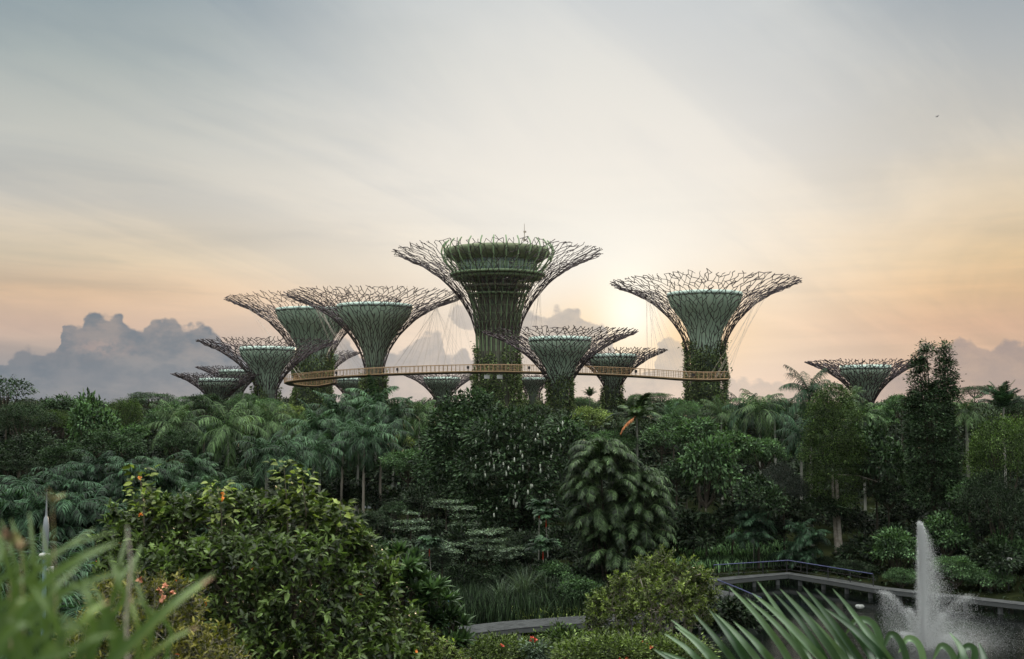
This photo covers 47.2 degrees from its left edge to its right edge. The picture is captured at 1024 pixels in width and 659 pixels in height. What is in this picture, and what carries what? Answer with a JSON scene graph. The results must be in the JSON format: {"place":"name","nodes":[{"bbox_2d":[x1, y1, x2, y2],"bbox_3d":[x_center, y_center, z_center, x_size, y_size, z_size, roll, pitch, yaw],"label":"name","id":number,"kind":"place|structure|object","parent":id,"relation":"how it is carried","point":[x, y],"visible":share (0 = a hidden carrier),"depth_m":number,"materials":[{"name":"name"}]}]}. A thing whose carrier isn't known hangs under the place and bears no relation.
{"place":"outdoors","nodes":[
{"label":"outdoors","id":0,"kind":"place"},
{"bbox_2d":[0,0,1023,404],"label":"sky","id":1,"kind":"structure","parent":0,"point":[162,161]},
{"bbox_2d":[24,431,1023,658],"bbox_3d":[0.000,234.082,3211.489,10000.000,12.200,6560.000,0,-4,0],"label":"ground","id":2,"kind":"structure","parent":0,"point":[1014,594],"depth_m":93.60,"materials":[{"name":"plant"}]},
{"bbox_2d":[0,374,39,473],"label":"broadleaf tree","id":3,"kind":"object","parent":2,"relation":"on","point":[8,392],"visible":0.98,"depth_m":111.53,"materials":[{"name":"green plant"}]},
{"bbox_2d":[0,446,44,550],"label":"broadleaf tree","id":4,"kind":"object","parent":2,"relation":"on","point":[17,458],"visible":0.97,"depth_m":79.24,"materials":[{"name":"green plant"}]},
{"bbox_2d":[0,472,58,549],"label":"palm tree","id":5,"kind":"object","parent":2,"relation":"on","point":[8,495],"visible":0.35,"depth_m":61.38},
{"bbox_2d":[0,399,61,482],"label":"broadleaf tree","id":6,"kind":"object","parent":2,"relation":"on","point":[21,408],"visible":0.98,"depth_m":103.19,"materials":[{"name":"green plant"}]},
{"bbox_2d":[0,428,68,489],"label":"broadleaf tree","id":7,"kind":"object","parent":2,"relation":"on","point":[31,443],"visible":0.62,"depth_m":88.53,"materials":[{"name":"green plant"}]},
{"bbox_2d":[0,532,94,610],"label":"palm tree","id":8,"kind":"object","parent":2,"relation":"on","point":[27,552],"visible":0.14,"depth_m":29.96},
{"bbox_2d":[0,485,108,563],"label":"palm tree","id":9,"kind":"object","parent":2,"relation":"on","point":[64,508],"visible":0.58,"depth_m":47.29,"materials":[{"name":"plant"}]},
{"bbox_2d":[27,391,93,441],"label":"broadleaf tree","id":10,"kind":"object","parent":2,"relation":"on","point":[64,403],"visible":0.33,"depth_m":148.02,"materials":[{"name":"green plant"}]},
{"bbox_2d":[0,583,122,658],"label":"palm tree","id":11,"kind":"object","parent":2,"relation":"on","point":[67,609],"visible":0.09,"depth_m":23.48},
{"bbox_2d":[35,440,94,472],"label":"broadleaf tree","id":12,"kind":"object","parent":2,"relation":"on","point":[49,456],"visible":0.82,"depth_m":82.60,"materials":[{"name":"green plant"}]},
{"bbox_2d":[29,464,101,499],"bbox_3d":[-25.182,12.391,65.428,4.260,9.776,5.055,2,-5,-27],"label":"palm tree","id":13,"kind":"object","parent":2,"relation":"on","point":[58,481],"visible":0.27,"depth_m":64.89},
{"bbox_2d":[12,529,128,658],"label":"palm tree","id":14,"kind":"object","parent":2,"relation":"on","point":[73,552],"visible":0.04,"depth_m":32.53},
{"bbox_2d":[35,483,148,574],"bbox_3d":[-18.000,11.359,49.281,5.507,9.566,4.201,-2,-4,25],"label":"palm tree","id":15,"kind":"object","parent":2,"relation":"on","point":[93,516],"visible":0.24,"depth_m":48.87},
{"bbox_2d":[57,449,128,546],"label":"palm tree","id":16,"kind":"object","parent":2,"relation":"on","point":[95,472],"visible":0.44,"depth_m":71.13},
{"bbox_2d":[63,387,124,549],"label":"broadleaf tree","id":17,"kind":"object","parent":2,"relation":"on","point":[84,412],"visible":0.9,"depth_m":103.02,"materials":[{"name":"green plant"}]},
{"bbox_2d":[0,488,214,658],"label":"strap leaved plant","id":18,"kind":"object","parent":2,"relation":"on","point":[15,640],"visible":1,"depth_m":1.28,"materials":[{"name":"green plant"}]},
{"bbox_2d":[77,425,148,485],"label":"broadleaf tree","id":19,"kind":"object","parent":2,"relation":"on","point":[103,436],"visible":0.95,"depth_m":90.99,"materials":[{"name":"green plant"}]},
{"bbox_2d":[104,397,142,471],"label":"broadleaf tree","id":20,"kind":"object","parent":2,"relation":"on","point":[126,408],"visible":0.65,"depth_m":117.54,"materials":[{"name":"green plant"}]},
{"bbox_2d":[99,456,169,531],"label":"palm tree","id":21,"kind":"object","parent":2,"relation":"on","point":[119,483],"visible":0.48,"depth_m":69.06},
{"bbox_2d":[52,566,251,658],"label":"rusty bush","id":22,"kind":"object","parent":2,"relation":"on","point":[188,645],"visible":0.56,"depth_m":9.27,"materials":[{"name":"green plant"}]},
{"bbox_2d":[134,452,190,565],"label":"palm tree","id":23,"kind":"object","parent":2,"relation":"on","point":[169,481],"visible":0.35,"depth_m":73.21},
{"bbox_2d":[141,399,207,458],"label":"palm tree","id":24,"kind":"object","parent":2,"relation":"on","point":[177,421],"visible":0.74,"depth_m":124.27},
{"bbox_2d":[153,429,201,550],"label":"broadleaf tree","id":25,"kind":"object","parent":2,"relation":"on","point":[179,436],"visible":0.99,"depth_m":96.94,"materials":[{"name":"green plant"}]},
{"bbox_2d":[163,450,226,537],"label":"palm tree","id":26,"kind":"object","parent":2,"relation":"on","point":[196,466],"visible":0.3,"depth_m":77.49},
{"bbox_2d":[177,392,229,453],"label":"broadleaf tree","id":27,"kind":"object","parent":2,"relation":"on","point":[200,403],"visible":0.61,"depth_m":149.26,"materials":[{"name":"green plant"}]},
{"bbox_2d":[171,473,251,591],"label":"palm tree","id":28,"kind":"object","parent":2,"relation":"on","point":[221,484],"visible":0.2,"depth_m":65.14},
{"bbox_2d":[170,372,259,405],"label":"steel tree","id":29,"kind":"object","parent":2,"relation":"on","point":[223,388],"visible":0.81,"depth_m":258.09,"materials":[{"name":"green metal"}]},
{"bbox_2d":[194,394,267,467],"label":"palm tree","id":30,"kind":"object","parent":2,"relation":"on","point":[231,427],"visible":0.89,"depth_m":102.15,"materials":[{"name":"plant"}]},
{"bbox_2d":[86,459,430,658],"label":"foreground bush","id":31,"kind":"object","parent":2,"relation":"on","point":[196,555],"visible":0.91,"depth_m":12.49,"materials":[{"name":"green plant"}]},
{"bbox_2d":[233,430,295,520],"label":"palm tree","id":32,"kind":"object","parent":2,"relation":"on","point":[258,465],"visible":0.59,"depth_m":91.12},
{"bbox_2d":[238,400,294,450],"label":"palm tree","id":33,"kind":"object","parent":2,"relation":"on","point":[271,425],"visible":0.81,"depth_m":117.26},
{"bbox_2d":[196,336,337,465],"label":"steel tree","id":34,"kind":"object","parent":2,"relation":"on","point":[269,364],"visible":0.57,"depth_m":258.35,"materials":[{"name":"green metal"}]},
{"bbox_2d":[259,433,319,528],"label":"palm tree","id":35,"kind":"object","parent":2,"relation":"on","point":[294,453],"visible":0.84,"depth_m":89.26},
{"bbox_2d":[281,398,341,475],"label":"palm tree","id":36,"kind":"object","parent":2,"relation":"on","point":[315,425],"visible":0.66,"depth_m":111.27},
{"bbox_2d":[224,290,401,408],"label":"steel tree","id":37,"kind":"object","parent":2,"relation":"on","point":[298,321],"visible":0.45,"depth_m":316.81,"materials":[{"name":"green metal"}]},
{"bbox_2d":[292,429,347,492],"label":"palm tree","id":38,"kind":"object","parent":2,"relation":"on","point":[322,457],"visible":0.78,"depth_m":100.14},
{"bbox_2d":[307,390,361,505],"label":"palm tree","id":39,"kind":"object","parent":2,"relation":"on","point":[338,407],"visible":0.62,"depth_m":127.23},
{"bbox_2d":[315,417,365,506],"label":"palm tree","id":40,"kind":"object","parent":2,"relation":"on","point":[345,448],"visible":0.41,"depth_m":112.20,"materials":[{"name":"green plant"}]},
{"bbox_2d":[333,416,399,512],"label":"palm tree","id":41,"kind":"object","parent":2,"relation":"on","point":[362,436],"visible":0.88,"depth_m":109.99,"materials":[{"name":"green plant"}]},
{"bbox_2d":[282,284,462,410],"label":"steel tree","id":42,"kind":"object","parent":2,"relation":"on","point":[375,328],"visible":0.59,"depth_m":275.69,"materials":[{"name":"green metal"}]},
{"bbox_2d":[345,374,412,510],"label":"palm tree","id":43,"kind":"object","parent":2,"relation":"on","point":[370,414],"visible":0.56,"depth_m":127.29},
{"bbox_2d":[349,417,411,504],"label":"palm tree","id":44,"kind":"object","parent":2,"relation":"on","point":[393,444],"visible":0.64,"depth_m":112.11,"materials":[{"name":"green plant"}]},
{"bbox_2d":[369,396,419,530],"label":"palm tree","id":45,"kind":"object","parent":2,"relation":"on","point":[389,416],"visible":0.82,"depth_m":121.23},
{"bbox_2d":[335,612,466,658],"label":"leafy bush","id":46,"kind":"object","parent":2,"relation":"on","point":[438,650],"visible":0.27,"depth_m":19.74,"materials":[{"name":"green plant"}]},
{"bbox_2d":[378,447,431,537],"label":"broadleaf tree","id":47,"kind":"object","parent":2,"relation":"on","point":[395,462],"visible":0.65,"depth_m":106.90,"materials":[{"name":"green plant"}]},
{"bbox_2d":[363,539,462,635],"bbox_3d":[-2.258,7.524,26.529,2.372,5.528,1.559,0,-4,0],"label":"rosette shrub","id":48,"kind":"object","parent":2,"relation":"on","point":[414,573],"visible":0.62,"depth_m":26.50,"materials":[{"name":"green plant"}]},
{"bbox_2d":[401,398,437,515],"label":"palm tree","id":49,"kind":"object","parent":2,"relation":"on","point":[416,408],"visible":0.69,"depth_m":139.28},
{"bbox_2d":[393,482,459,522],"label":"broadleaf tree","id":50,"kind":"object","parent":2,"relation":"on","point":[412,493],"visible":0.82,"depth_m":98.30,"materials":[{"name":"green plant"}]},
{"bbox_2d":[396,594,475,658],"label":"rosette shrub","id":51,"kind":"object","parent":2,"relation":"on","point":[441,617],"visible":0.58,"depth_m":26.42,"materials":[{"name":"green plant"}]},
{"bbox_2d":[403,374,478,436],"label":"steel tree","id":52,"kind":"object","parent":2,"relation":"on","point":[437,386],"visible":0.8,"depth_m":340.78,"materials":[{"name":"green metal"}]},
{"bbox_2d":[420,540,466,577],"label":"tiered tree","id":53,"kind":"object","parent":2,"relation":"on","point":[445,550],"visible":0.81,"depth_m":76.99,"materials":[{"name":"green plant"}]},
{"bbox_2d":[433,561,487,589],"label":"shrub","id":54,"kind":"object","parent":2,"relation":"on","point":[467,573],"visible":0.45,"depth_m":78.43,"materials":[{"name":"green plant"}]},
{"bbox_2d":[404,386,518,520],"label":"broadleaf tree","id":55,"kind":"object","parent":2,"relation":"on","point":[455,411],"visible":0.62,"depth_m":102.35,"materials":[{"name":"green plant"}]},
{"bbox_2d":[463,527,514,572],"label":"tiered tree","id":56,"kind":"object","parent":2,"relation":"on","point":[484,549],"visible":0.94,"depth_m":78.97,"materials":[{"name":"green plant"}]},
{"bbox_2d":[392,224,602,439],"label":"steel tree","id":57,"kind":"object","parent":2,"relation":"on","point":[499,275],"visible":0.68,"depth_m":268.59,"materials":[{"name":"green metal"}]},
{"bbox_2d":[250,292,763,387],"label":"aerial walkway","id":58,"kind":"structure","parent":57,"relation":"hanging from","point":[294,381],"depth_m":260.91,"materials":[{"name":"metal"}]},
{"bbox_2d":[474,559,532,588],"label":"shrub","id":59,"kind":"object","parent":2,"relation":"on","point":[504,567],"visible":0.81,"depth_m":77.36,"materials":[{"name":"green plant"}]},
{"bbox_2d":[451,628,564,658],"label":"flowering shrub","id":60,"kind":"object","parent":2,"relation":"on","point":[481,650],"visible":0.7,"depth_m":37.25,"materials":[{"name":"green plant"}]},
{"bbox_2d":[0,421,1023,652],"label":"shaded undergrowth","id":61,"kind":"object","parent":2,"relation":"on","point":[699,526],"visible":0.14,"depth_m":96.76,"materials":[{"name":"green plant"}]},
{"bbox_2d":[1,397,1023,443],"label":"distant wood","id":62,"kind":"object","parent":2,"relation":"on","point":[642,423],"visible":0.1,"depth_m":188.90,"materials":[{"name":"plant"}]},
{"bbox_2d":[428,571,608,628],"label":"dark reeds","id":63,"kind":"object","parent":2,"relation":"on","point":[485,607],"visible":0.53,"depth_m":71.77,"materials":[{"name":"green plant"}]},
{"bbox_2d":[443,403,596,539],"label":"blossoming tree","id":64,"kind":"object","parent":2,"relation":"on","point":[497,496],"visible":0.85,"depth_m":94.96,"materials":[{"name":"green plant"}]},
{"bbox_2d":[498,529,554,566],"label":"shrub","id":65,"kind":"object","parent":2,"relation":"on","point":[523,537],"visible":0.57,"depth_m":86.51,"materials":[{"name":"green plant"}]},
{"bbox_2d":[515,374,545,405],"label":"steel tree","id":66,"kind":"object","parent":2,"relation":"on","point":[533,385],"visible":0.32,"depth_m":342.35,"materials":[{"name":"green metal"}]},
{"bbox_2d":[482,325,638,412],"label":"steel tree","id":67,"kind":"object","parent":2,"relation":"on","point":[560,357],"visible":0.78,"depth_m":234.47,"materials":[{"name":"green metal"}]},
{"bbox_2d":[532,618,592,658],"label":"dark shrub","id":68,"kind":"object","parent":2,"relation":"on","point":[554,634],"visible":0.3,"depth_m":38.32,"materials":[{"name":"green plant"}]},
{"bbox_2d":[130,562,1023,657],"bbox_3d":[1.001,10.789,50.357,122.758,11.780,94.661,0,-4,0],"label":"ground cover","id":69,"kind":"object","parent":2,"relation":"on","point":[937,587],"visible":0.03,"depth_m":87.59,"materials":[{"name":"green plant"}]},
{"bbox_2d":[554,574,603,603],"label":"shrub","id":70,"kind":"object","parent":2,"relation":"on","point":[573,584],"visible":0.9,"depth_m":73.56,"materials":[{"name":"green plant"}]},
{"bbox_2d":[571,406,612,434],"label":"broadleaf tree","id":71,"kind":"object","parent":2,"relation":"on","point":[586,411],"visible":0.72,"depth_m":148.60,"materials":[{"name":"green plant"}]},
{"bbox_2d":[433,605,756,645],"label":"boardwalk","id":72,"kind":"structure","parent":2,"relation":"on","point":[519,626],"depth_m":67.74,"materials":[{"name":"grey wood"}]},
{"bbox_2d":[558,422,679,594],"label":"broad frond palm","id":73,"kind":"object","parent":2,"relation":"on","point":[619,508],"visible":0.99,"depth_m":80.11,"materials":[{"name":"green plant"}]},
{"bbox_2d":[580,347,667,409],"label":"steel tree","id":74,"kind":"object","parent":2,"relation":"on","point":[612,388],"visible":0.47,"depth_m":268.84,"materials":[{"name":"green metal"}]},
{"bbox_2d":[533,623,721,658],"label":"flowering shrub","id":75,"kind":"object","parent":2,"relation":"on","point":[618,646],"visible":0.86,"depth_m":35.28,"materials":[{"name":"green plant"}]},
{"bbox_2d":[605,393,665,463],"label":"palm tree","id":76,"kind":"object","parent":2,"relation":"on","point":[637,411],"visible":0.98,"depth_m":117.16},
{"bbox_2d":[578,543,723,657],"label":"shrub","id":77,"kind":"object","parent":2,"relation":"on","point":[689,589],"visible":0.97,"depth_m":39.16,"materials":[{"name":"green plant"}]},
{"bbox_2d":[639,421,691,483],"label":"broadleaf tree","id":78,"kind":"object","parent":2,"relation":"on","point":[662,435],"visible":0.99,"depth_m":110.78,"materials":[{"name":"green plant"}]},
{"bbox_2d":[668,414,722,510],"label":"broadleaf tree","id":79,"kind":"object","parent":2,"relation":"on","point":[696,424],"visible":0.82,"depth_m":111.06,"materials":[{"name":"green plant"}]},
{"bbox_2d":[610,268,801,432],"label":"steel tree","id":80,"kind":"object","parent":2,"relation":"on","point":[704,315],"visible":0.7,"depth_m":257.94,"materials":[{"name":"green metal"}]},
{"bbox_2d":[671,432,745,555],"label":"broadleaf tree","id":81,"kind":"object","parent":2,"relation":"on","point":[715,452],"visible":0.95,"depth_m":97.87,"materials":[{"name":"green plant"}]},
{"bbox_2d":[695,394,740,503],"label":"palm tree","id":82,"kind":"object","parent":2,"relation":"on","point":[719,414],"visible":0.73,"depth_m":149.39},
{"bbox_2d":[665,526,788,575],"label":"reed bed","id":83,"kind":"object","parent":2,"relation":"on","point":[713,557],"visible":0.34,"depth_m":96.91,"materials":[{"name":"green plant"}]},
{"bbox_2d":[701,426,766,545],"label":"broadleaf tree","id":84,"kind":"object","parent":2,"relation":"on","point":[740,441],"visible":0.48,"depth_m":104.77,"materials":[{"name":"green plant"}]},
{"bbox_2d":[726,500,777,568],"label":"spiky shrub","id":85,"kind":"object","parent":2,"relation":"on","point":[758,521],"visible":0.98,"depth_m":94.14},
{"bbox_2d":[732,389,788,473],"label":"palm tree","id":86,"kind":"object","parent":2,"relation":"on","point":[755,406],"visible":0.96,"depth_m":121.04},
{"bbox_2d":[729,468,793,568],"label":"broadleaf tree","id":87,"kind":"object","parent":2,"relation":"on","point":[770,492],"visible":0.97,"depth_m":94.54,"materials":[{"name":"green plant"}]},
{"bbox_2d":[739,436,791,509],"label":"broadleaf tree","id":88,"kind":"object","parent":2,"relation":"on","point":[772,444],"visible":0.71,"depth_m":106.92,"materials":[{"name":"green plant"}]},
{"bbox_2d":[760,460,810,552],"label":"broadleaf tree","id":89,"kind":"object","parent":2,"relation":"on","point":[775,473],"visible":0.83,"depth_m":96.80,"materials":[{"name":"green plant"}]},
{"bbox_2d":[767,518,832,570],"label":"spiky shrub","id":90,"kind":"object","parent":2,"relation":"on","point":[797,550],"visible":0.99,"depth_m":93.45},
{"bbox_2d":[774,413,826,529],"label":"palm tree","id":91,"kind":"object","parent":2,"relation":"on","point":[794,435],"visible":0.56,"depth_m":103.27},
{"bbox_2d":[778,365,840,545],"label":"palm tree","id":92,"kind":"object","parent":2,"relation":"on","point":[802,394],"visible":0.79,"depth_m":111.38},
{"bbox_2d":[654,581,987,658],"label":"palm frond","id":93,"kind":"object","parent":2,"relation":"on","point":[842,646],"visible":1,"depth_m":5.93,"materials":[{"name":"plant"}]},
{"bbox_2d":[796,381,904,555],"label":"column tree","id":94,"kind":"object","parent":2,"relation":"on","point":[830,458],"visible":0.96,"depth_m":95.87,"materials":[{"name":"green plant"}]},
{"bbox_2d":[804,358,911,408],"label":"steel tree","id":95,"kind":"object","parent":2,"relation":"on","point":[870,379],"visible":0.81,"depth_m":236.21,"materials":[{"name":"green"}]},
{"bbox_2d":[844,417,913,564],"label":"broadleaf tree","id":96,"kind":"object","parent":2,"relation":"on","point":[883,450],"visible":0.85,"depth_m":96.42,"materials":[{"name":"green plant"}]},
{"bbox_2d":[862,479,907,567],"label":"broadleaf tree","id":97,"kind":"object","parent":2,"relation":"on","point":[895,497],"visible":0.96,"depth_m":94.87,"materials":[{"name":"green plant"}]},
{"bbox_2d":[864,525,929,574],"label":"shrub","id":98,"kind":"object","parent":2,"relation":"on","point":[893,537],"visible":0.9,"depth_m":86.39,"materials":[{"name":"green plant"}]},
{"bbox_2d":[897,337,965,571],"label":"twin topped tree","id":99,"kind":"object","parent":2,"relation":"on","point":[925,409],"visible":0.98,"depth_m":93.13,"materials":[{"name":"green plant"}]},
{"bbox_2d":[922,507,982,578],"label":"shrub","id":100,"kind":"object","parent":2,"relation":"on","point":[951,532],"visible":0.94,"depth_m":88.53,"materials":[{"name":"green plant"}]},
{"bbox_2d":[928,554,982,588],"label":"shrub","id":101,"kind":"object","parent":2,"relation":"on","point":[956,565],"visible":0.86,"depth_m":83.36,"materials":[{"name":"green plant"}]},
{"bbox_2d":[953,394,991,516],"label":"palm tree","id":102,"kind":"object","parent":2,"relation":"on","point":[968,413],"visible":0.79,"depth_m":97.36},
{"bbox_2d":[952,463,1023,582],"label":"broadleaf tree","id":103,"kind":"object","parent":2,"relation":"on","point":[1009,506],"visible":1,"depth_m":86.92,"materials":[{"name":"green plant"}]},
{"bbox_2d":[959,562,1018,590],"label":"shrub","id":104,"kind":"object","parent":2,"relation":"on","point":[989,575],"visible":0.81,"depth_m":82.29,"materials":[{"name":"green plant"}]},
{"bbox_2d":[959,410,1023,572],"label":"broadleaf tree","id":105,"kind":"object","parent":2,"relation":"on","point":[981,445],"visible":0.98,"depth_m":90.82,"materials":[{"name":"green plant"}]},
{"bbox_2d":[979,380,1023,487],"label":"palm tree","id":106,"kind":"object","parent":2,"relation":"on","point":[1002,396],"visible":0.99,"depth_m":119.35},
{"bbox_2d":[451,578,1023,658],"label":"pond water","id":107,"kind":"structure","parent":0,"point":[791,588],"depth_m":73.40,"materials":[{"name":"black liquid"}]},
{"bbox_2d":[700,572,1023,613],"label":"boardwalk","id":108,"kind":"structure","parent":107,"relation":"in","point":[870,589],"depth_m":83.11,"materials":[{"name":"grey wood"}]},
{"bbox_2d":[852,521,1020,654],"bbox_3d":[23.720,14.217,64.962,13.487,7.264,8.521,0,-4,0],"label":"fountain","id":109,"kind":"object","parent":107,"relation":"in","point":[922,548],"visible":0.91,"depth_m":64.98,"materials":[{"name":"grey"}]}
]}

